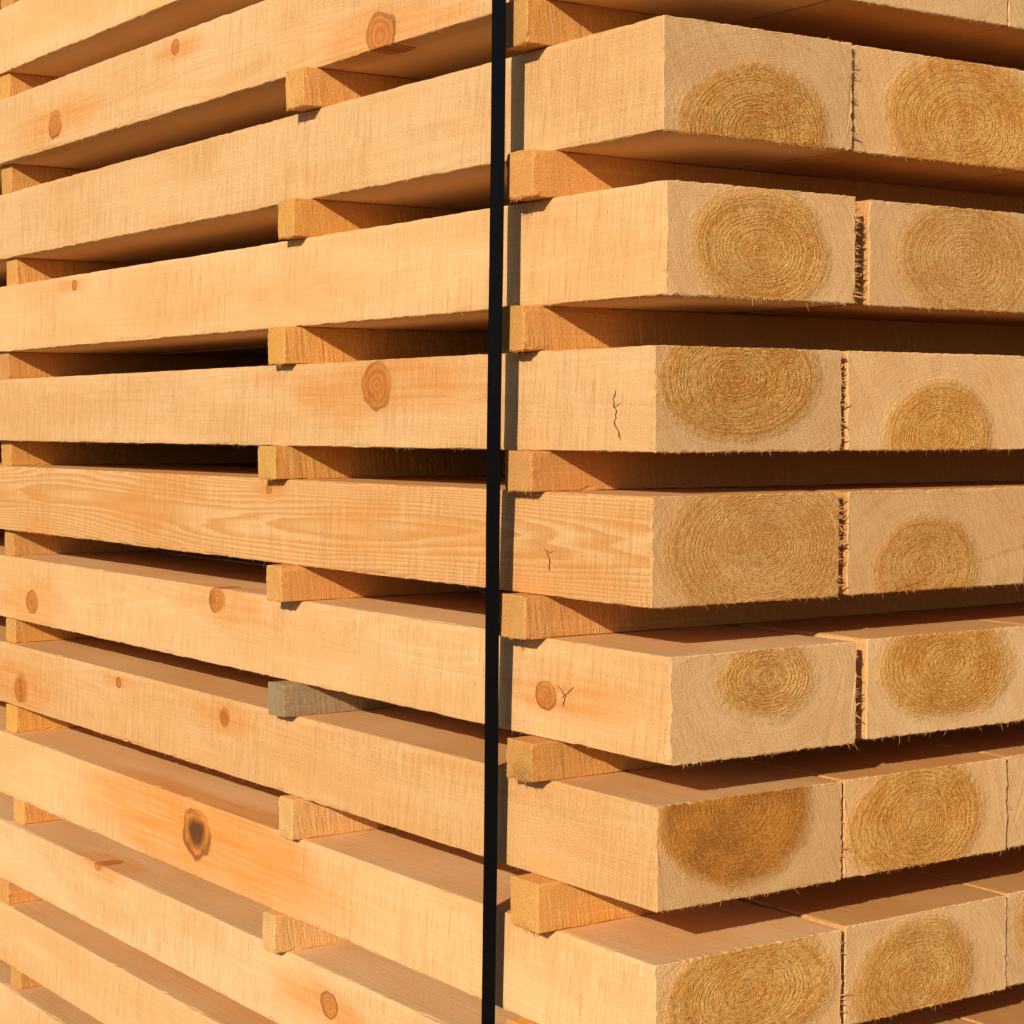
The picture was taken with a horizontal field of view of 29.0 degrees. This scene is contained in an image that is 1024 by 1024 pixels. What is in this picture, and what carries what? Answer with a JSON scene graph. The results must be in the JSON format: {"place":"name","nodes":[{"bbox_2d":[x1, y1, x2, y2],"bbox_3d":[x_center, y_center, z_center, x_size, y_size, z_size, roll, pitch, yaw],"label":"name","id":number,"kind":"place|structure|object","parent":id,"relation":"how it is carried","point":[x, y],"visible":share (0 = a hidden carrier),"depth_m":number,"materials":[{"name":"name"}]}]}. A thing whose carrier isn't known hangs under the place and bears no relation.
{"place":"outdoors","nodes":[
{"label":"outdoors","id":0,"kind":"place"},
{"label":"spacer batten","id":1,"kind":"object","parent":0,"visible":0},
{"bbox_2d":[0,456,1023,598],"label":"timber plank","id":2,"kind":"object","parent":1,"relation":"on","point":[901,537],"visible":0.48,"depth_m":2.01,"materials":[{"name":"brown wood"}]},
{"bbox_2d":[920,481,1023,486],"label":"timber plank","id":3,"kind":"object","parent":1,"relation":"on","point":[1006,483],"visible":0.16,"depth_m":2.20,"materials":[{"name":"brown wood"}]},
{"label":"ground","id":4,"kind":"structure","parent":0,"visible":0},
{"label":"bearer batten","id":5,"kind":"object","parent":4,"relation":"on","visible":0},
{"bbox_3d":[-0.957,0.942,3.628,0.246,0.110,4.204,-2,3,-34],"label":"timber plank","id":6,"kind":"object","parent":5,"relation":"on","visible":0},
{"bbox_2d":[0,959,102,1023],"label":"timber plank","id":7,"kind":"object","parent":6,"relation":"on","point":[38,1005],"visible":0.23,"depth_m":3.14,"materials":[{"name":"brown wood"}]},
{"bbox_2d":[11,966,41,988],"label":"spacer batten","id":8,"kind":"object","parent":7,"relation":"on","point":[19,980],"visible":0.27,"depth_m":3.20,"materials":[{"name":"brown wood"}]},
{"bbox_2d":[0,899,277,1023],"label":"timber plank","id":9,"kind":"object","parent":7,"relation":"on","point":[92,971],"visible":0.45,"depth_m":2.90,"materials":[{"name":"brown wood"}]},
{"bbox_2d":[0,877,42,903],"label":"spacer batten","id":10,"kind":"object","parent":9,"relation":"on","point":[11,893],"visible":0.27,"depth_m":3.21,"materials":[{"name":"brown wood"}]},
{"bbox_2d":[0,792,520,1023],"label":"timber plank","id":11,"kind":"object","parent":9,"relation":"on","point":[202,931],"visible":0.56,"depth_m":2.61,"materials":[{"name":"brown wood"}]},
{"bbox_2d":[14,798,65,823],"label":"spacer batten","id":12,"kind":"object","parent":11,"relation":"on","point":[26,813],"visible":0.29,"depth_m":3.18,"materials":[{"name":"brown wood"}]},
{"bbox_2d":[737,869,1008,1023],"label":"timber plank","id":13,"kind":"object","parent":12,"relation":"on","point":[913,940],"visible":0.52,"depth_m":2.03,"materials":[{"name":"brown wood"}]},
{"bbox_2d":[902,846,1023,987],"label":"timber plank","id":14,"kind":"object","parent":12,"relation":"on","point":[1002,873],"visible":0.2,"depth_m":2.15,"materials":[{"name":"brown wood"}]},
{"bbox_2d":[262,910,347,953],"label":"spacer batten","id":15,"kind":"object","parent":11,"relation":"on","point":[281,932],"visible":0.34,"depth_m":2.41,"materials":[{"name":"brown wood"}]},
{"bbox_2d":[0,701,850,1023],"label":"timber plank","id":16,"kind":"object","parent":15,"relation":"on","point":[406,899],"visible":0.62,"depth_m":2.16,"materials":[{"name":"brown wood"}]},
{"bbox_2d":[6,702,80,731],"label":"spacer batten","id":17,"kind":"object","parent":16,"relation":"on","point":[20,719],"visible":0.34,"depth_m":3.19,"materials":[{"name":"brown wood"}]},
{"bbox_2d":[731,738,1009,878],"bbox_3d":[-0.770,0.234,3.740,0.241,0.106,4.218,-2,3,-34],"label":"timber plank","id":18,"kind":"object","parent":17,"relation":"on","point":[907,803],"visible":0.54,"depth_m":2.01,"materials":[{"name":"brown wood"}]},
{"bbox_2d":[278,795,389,841],"bbox_3d":[0.363,0.347,2.799,1.542,0.052,0.040,-2,3,-35],"label":"spacer batten","id":19,"kind":"object","parent":16,"relation":"on","point":[300,818],"visible":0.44,"depth_m":2.37,"materials":[{"name":"brown wood"}]},
{"bbox_2d":[0,616,847,912],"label":"timber plank","id":20,"kind":"object","parent":19,"relation":"on","point":[664,838],"visible":0.77,"depth_m":2.09,"materials":[{"name":"brown wood"}]},
{"bbox_2d":[6,617,96,642],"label":"spacer batten","id":21,"kind":"object","parent":20,"relation":"on","point":[18,631],"visible":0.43,"depth_m":3.17,"materials":[{"name":"brown wood"}]},
{"bbox_2d":[268,680,402,718],"bbox_3d":[0.356,0.207,2.795,1.541,0.044,0.046,-2,3,-34],"label":"spacer batten","id":22,"kind":"object","parent":20,"relation":"on","point":[287,698],"visible":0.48,"depth_m":2.37,"materials":[{"name":"grey wood"}]},
{"bbox_2d":[0,533,860,769],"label":"timber plank","id":23,"kind":"object","parent":22,"relation":"on","point":[682,696],"visible":0.9,"depth_m":2.07,"materials":[{"name":"brown wood"}]},
{"bbox_2d":[5,530,168,555],"bbox_3d":[-0.172,0.031,3.610,1.543,0.049,0.047,-2,3,-34],"label":"spacer batten","id":24,"kind":"object","parent":23,"relation":"on","point":[19,543],"visible":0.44,"depth_m":3.20,"materials":[{"name":"brown wood"}]},
{"bbox_2d":[266,564,485,603],"bbox_3d":[0.355,0.068,2.779,1.542,0.049,0.044,-2,3,-34],"label":"spacer batten","id":25,"kind":"object","parent":23,"relation":"on","point":[288,582],"visible":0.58,"depth_m":2.38,"materials":[{"name":"brown wood"}]},
{"bbox_2d":[0,459,846,609],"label":"timber plank","id":26,"kind":"object","parent":25,"relation":"on","point":[662,548],"visible":0.86,"depth_m":2.05,"materials":[{"name":"brown wood"}]},
{"bbox_2d":[1,441,258,465],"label":"spacer batten","id":27,"kind":"object","parent":26,"relation":"on","point":[16,453],"visible":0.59,"depth_m":3.27,"materials":[{"name":"brown wood"}]},
{"bbox_2d":[258,446,523,482],"bbox_3d":[0.334,-0.073,2.813,1.543,0.051,0.047,-2,3,-35],"label":"spacer batten","id":28,"kind":"object","parent":26,"relation":"on","point":[292,462],"visible":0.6,"depth_m":2.42,"materials":[{"name":"brown wood"}]},
{"bbox_2d":[0,345,848,454],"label":"timber plank","id":29,"kind":"object","parent":28,"relation":"on","point":[669,399],"visible":0.99,"depth_m":2.03,"materials":[{"name":"brown wood"}]},
{"bbox_2d":[0,352,270,379],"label":"spacer batten","id":30,"kind":"object","parent":29,"relation":"on","point":[18,365],"visible":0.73,"depth_m":3.23,"materials":[{"name":"brown wood"}]},
{"bbox_2d":[268,326,518,367],"bbox_3d":[0.356,-0.213,2.780,1.542,0.053,0.048,-2,3,-34],"label":"spacer batten","id":31,"kind":"object","parent":29,"relation":"on","point":[287,345],"visible":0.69,"depth_m":2.39,"materials":[{"name":"brown wood"}]},
{"bbox_2d":[919,315,1023,325],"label":"timber plank","id":32,"kind":"object","parent":31,"relation":"on","point":[1018,320],"visible":0.08,"depth_m":2.21,"materials":[{"name":"brown wood"}]},
{"bbox_2d":[505,449,1023,492],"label":"spacer batten","id":33,"kind":"object","parent":26,"relation":"on","point":[534,471],"visible":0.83,"depth_m":2.07,"materials":[{"name":"brown wood"}]},
{"bbox_2d":[840,351,1023,455],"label":"timber plank","id":34,"kind":"object","parent":33,"relation":"on","point":[905,401],"visible":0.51,"depth_m":1.99,"materials":[{"name":"brown wood"}]},
{"bbox_2d":[502,305,1023,358],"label":"spacer batten","id":35,"kind":"object","parent":34,"relation":"on","point":[527,328],"visible":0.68,"depth_m":2.07,"materials":[{"name":"brown wood"}]},
{"bbox_2d":[0,180,864,354],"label":"timber plank","id":36,"kind":"object","parent":35,"relation":"on","point":[674,245],"visible":0.82,"depth_m":2.03,"materials":[{"name":"brown wood"}]},
{"bbox_2d":[7,258,139,285],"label":"spacer batten","id":37,"kind":"object","parent":36,"relation":"on","point":[23,270],"visible":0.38,"depth_m":3.16,"materials":[{"name":"brown wood"}]},
{"bbox_2d":[278,198,467,239],"bbox_3d":[0.367,-0.362,2.755,1.541,0.050,0.043,-2,3,-35],"label":"spacer batten","id":38,"kind":"object","parent":36,"relation":"on","point":[299,218],"visible":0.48,"depth_m":2.33,"materials":[{"name":"brown wood"}]},
{"bbox_2d":[137,200,1023,356],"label":"timber plank","id":39,"kind":"object","parent":35,"relation":"on","point":[920,262],"visible":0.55,"depth_m":2.00,"materials":[{"name":"brown wood"}]},
{"bbox_3d":[-0.332,-0.343,3.986,0.233,0.103,4.199,-2,3,-34],"label":"timber plank","id":40,"kind":"object","parent":35,"relation":"on","visible":0},
{"bbox_2d":[505,149,1023,213],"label":"spacer batten","id":41,"kind":"object","parent":40,"relation":"on","point":[533,175],"visible":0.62,"depth_m":1.99,"materials":[{"name":"brown wood"}]},
{"bbox_2d":[0,15,859,286],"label":"timber plank","id":42,"kind":"object","parent":41,"relation":"on","point":[677,90],"visible":0.87,"depth_m":2.06,"materials":[{"name":"brown wood"}]},
{"bbox_2d":[1,164,90,194],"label":"spacer batten","id":43,"kind":"object","parent":42,"relation":"on","point":[16,177],"visible":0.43,"depth_m":3.15,"materials":[{"name":"brown wood"}]},
{"bbox_2d":[285,66,422,111],"bbox_3d":[0.382,-0.507,2.724,1.544,0.050,0.049,-2,3,-34],"label":"spacer batten","id":44,"kind":"object","parent":42,"relation":"on","point":[310,88],"visible":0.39,"depth_m":2.30,"materials":[{"name":"brown wood"}]},
{"bbox_2d":[499,583,1023,640],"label":"spacer batten","id":45,"kind":"object","parent":23,"relation":"on","point":[524,616],"visible":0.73,"depth_m":2.05,"materials":[{"name":"brown wood"}]},
{"bbox_2d":[506,720,1022,785],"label":"spacer batten","id":46,"kind":"object","parent":20,"relation":"on","point":[532,758],"visible":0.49,"depth_m":1.94,"materials":[{"name":"brown wood"}]},
{"bbox_2d":[0,529,1023,740],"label":"timber plank","id":47,"kind":"object","parent":46,"relation":"on","point":[921,673],"visible":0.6,"depth_m":2.01,"materials":[{"name":"brown wood"}]},
{"bbox_2d":[904,602,1023,624],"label":"timber plank","id":48,"kind":"object","parent":46,"relation":"on","point":[1012,613],"visible":0.16,"depth_m":2.21,"materials":[{"name":"brown wood"}]},
{"bbox_2d":[510,845,1023,936],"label":"spacer batten","id":49,"kind":"object","parent":16,"relation":"on","point":[541,904],"visible":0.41,"depth_m":1.94,"materials":[{"name":"brown wood"}]},
{"bbox_2d":[890,721,1023,849],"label":"timber plank","id":50,"kind":"object","parent":49,"relation":"on","point":[1000,741],"visible":0.19,"depth_m":2.14,"materials":[{"name":"brown wood"}]},
{"bbox_2d":[506,1017,537,1023],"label":"spacer batten","id":51,"kind":"object","parent":11,"relation":"on","point":[520,1020],"visible":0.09,"depth_m":1.97,"materials":[{"name":"brown wood"}]},
{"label":"spacer batten","id":52,"kind":"object","parent":9,"relation":"on","visible":0},
{"bbox_2d":[925,983,1023,1023],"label":"timber plank","id":53,"kind":"object","parent":52,"relation":"on","point":[1005,1006],"visible":0.16,"depth_m":2.17,"materials":[{"name":"brown wood"}]},
{"bbox_2d":[481,0,505,1023],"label":"packing strap","id":54,"kind":"object","parent":6,"relation":"on","point":[497,171],"visible":1,"depth_m":1.95,"materials":[{"name":"black plastic"}]},
{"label":"spacer batten","id":55,"kind":"object","parent":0,"visible":0},
{"bbox_2d":[0,0,264,77],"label":"timber plank","id":56,"kind":"object","parent":55,"relation":"on","point":[55,38],"visible":0.44,"depth_m":2.90,"materials":[{"name":"brown wood"}]},
{"bbox_2d":[1,0,19,8],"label":"spacer batten","id":57,"kind":"object","parent":56,"relation":"on","point":[5,3],"visible":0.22,"depth_m":3.13,"materials":[{"name":"brown wood"}]},
{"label":"spacer batten","id":58,"kind":"object","parent":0,"visible":0},
{"bbox_2d":[895,0,1023,67],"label":"timber plank","id":59,"kind":"object","parent":58,"relation":"on","point":[1003,45],"visible":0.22,"depth_m":2.15,"materials":[{"name":"brown wood"}]},
{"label":"spacer batten","id":60,"kind":"object","parent":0,"visible":0},
{"bbox_2d":[191,45,1023,256],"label":"timber plank","id":61,"kind":"object","parent":60,"relation":"on","point":[918,119],"visible":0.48,"depth_m":1.99,"materials":[{"name":"brown wood"}]},
{"bbox_2d":[506,0,1023,70],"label":"spacer batten","id":62,"kind":"object","parent":61,"relation":"on","point":[532,25],"visible":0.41,"depth_m":1.93,"materials":[{"name":"brown wood"}]},
{"bbox_2d":[0,0,824,194],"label":"timber plank","id":63,"kind":"object","parent":62,"relation":"on","point":[222,75],"visible":0.64,"depth_m":2.48,"materials":[{"name":"brown wood"}]},
{"bbox_2d":[0,72,57,99],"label":"spacer batten","id":64,"kind":"object","parent":63,"relation":"on","point":[12,84],"visible":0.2,"depth_m":3.13,"materials":[{"name":"brown wood"}]},
{"bbox_2d":[730,0,1007,49],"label":"timber plank","id":65,"kind":"object","parent":62,"relation":"on","point":[891,24],"visible":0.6,"depth_m":2.03,"materials":[{"name":"brown wood"}]},
{"bbox_2d":[915,171,1023,196],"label":"timber plank","id":66,"kind":"object","parent":60,"relation":"on","point":[1010,184],"visible":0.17,"depth_m":2.19,"materials":[{"name":"brown wood"}]},
{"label":"spacer batten","id":67,"kind":"object","parent":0,"visible":0},
{"bbox_2d":[857,1008,975,1023],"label":"timber plank","id":68,"kind":"object","parent":67,"relation":"on","point":[926,1016],"visible":0.06,"depth_m":2.13,"materials":[{"name":"brown wood"}]}
]}

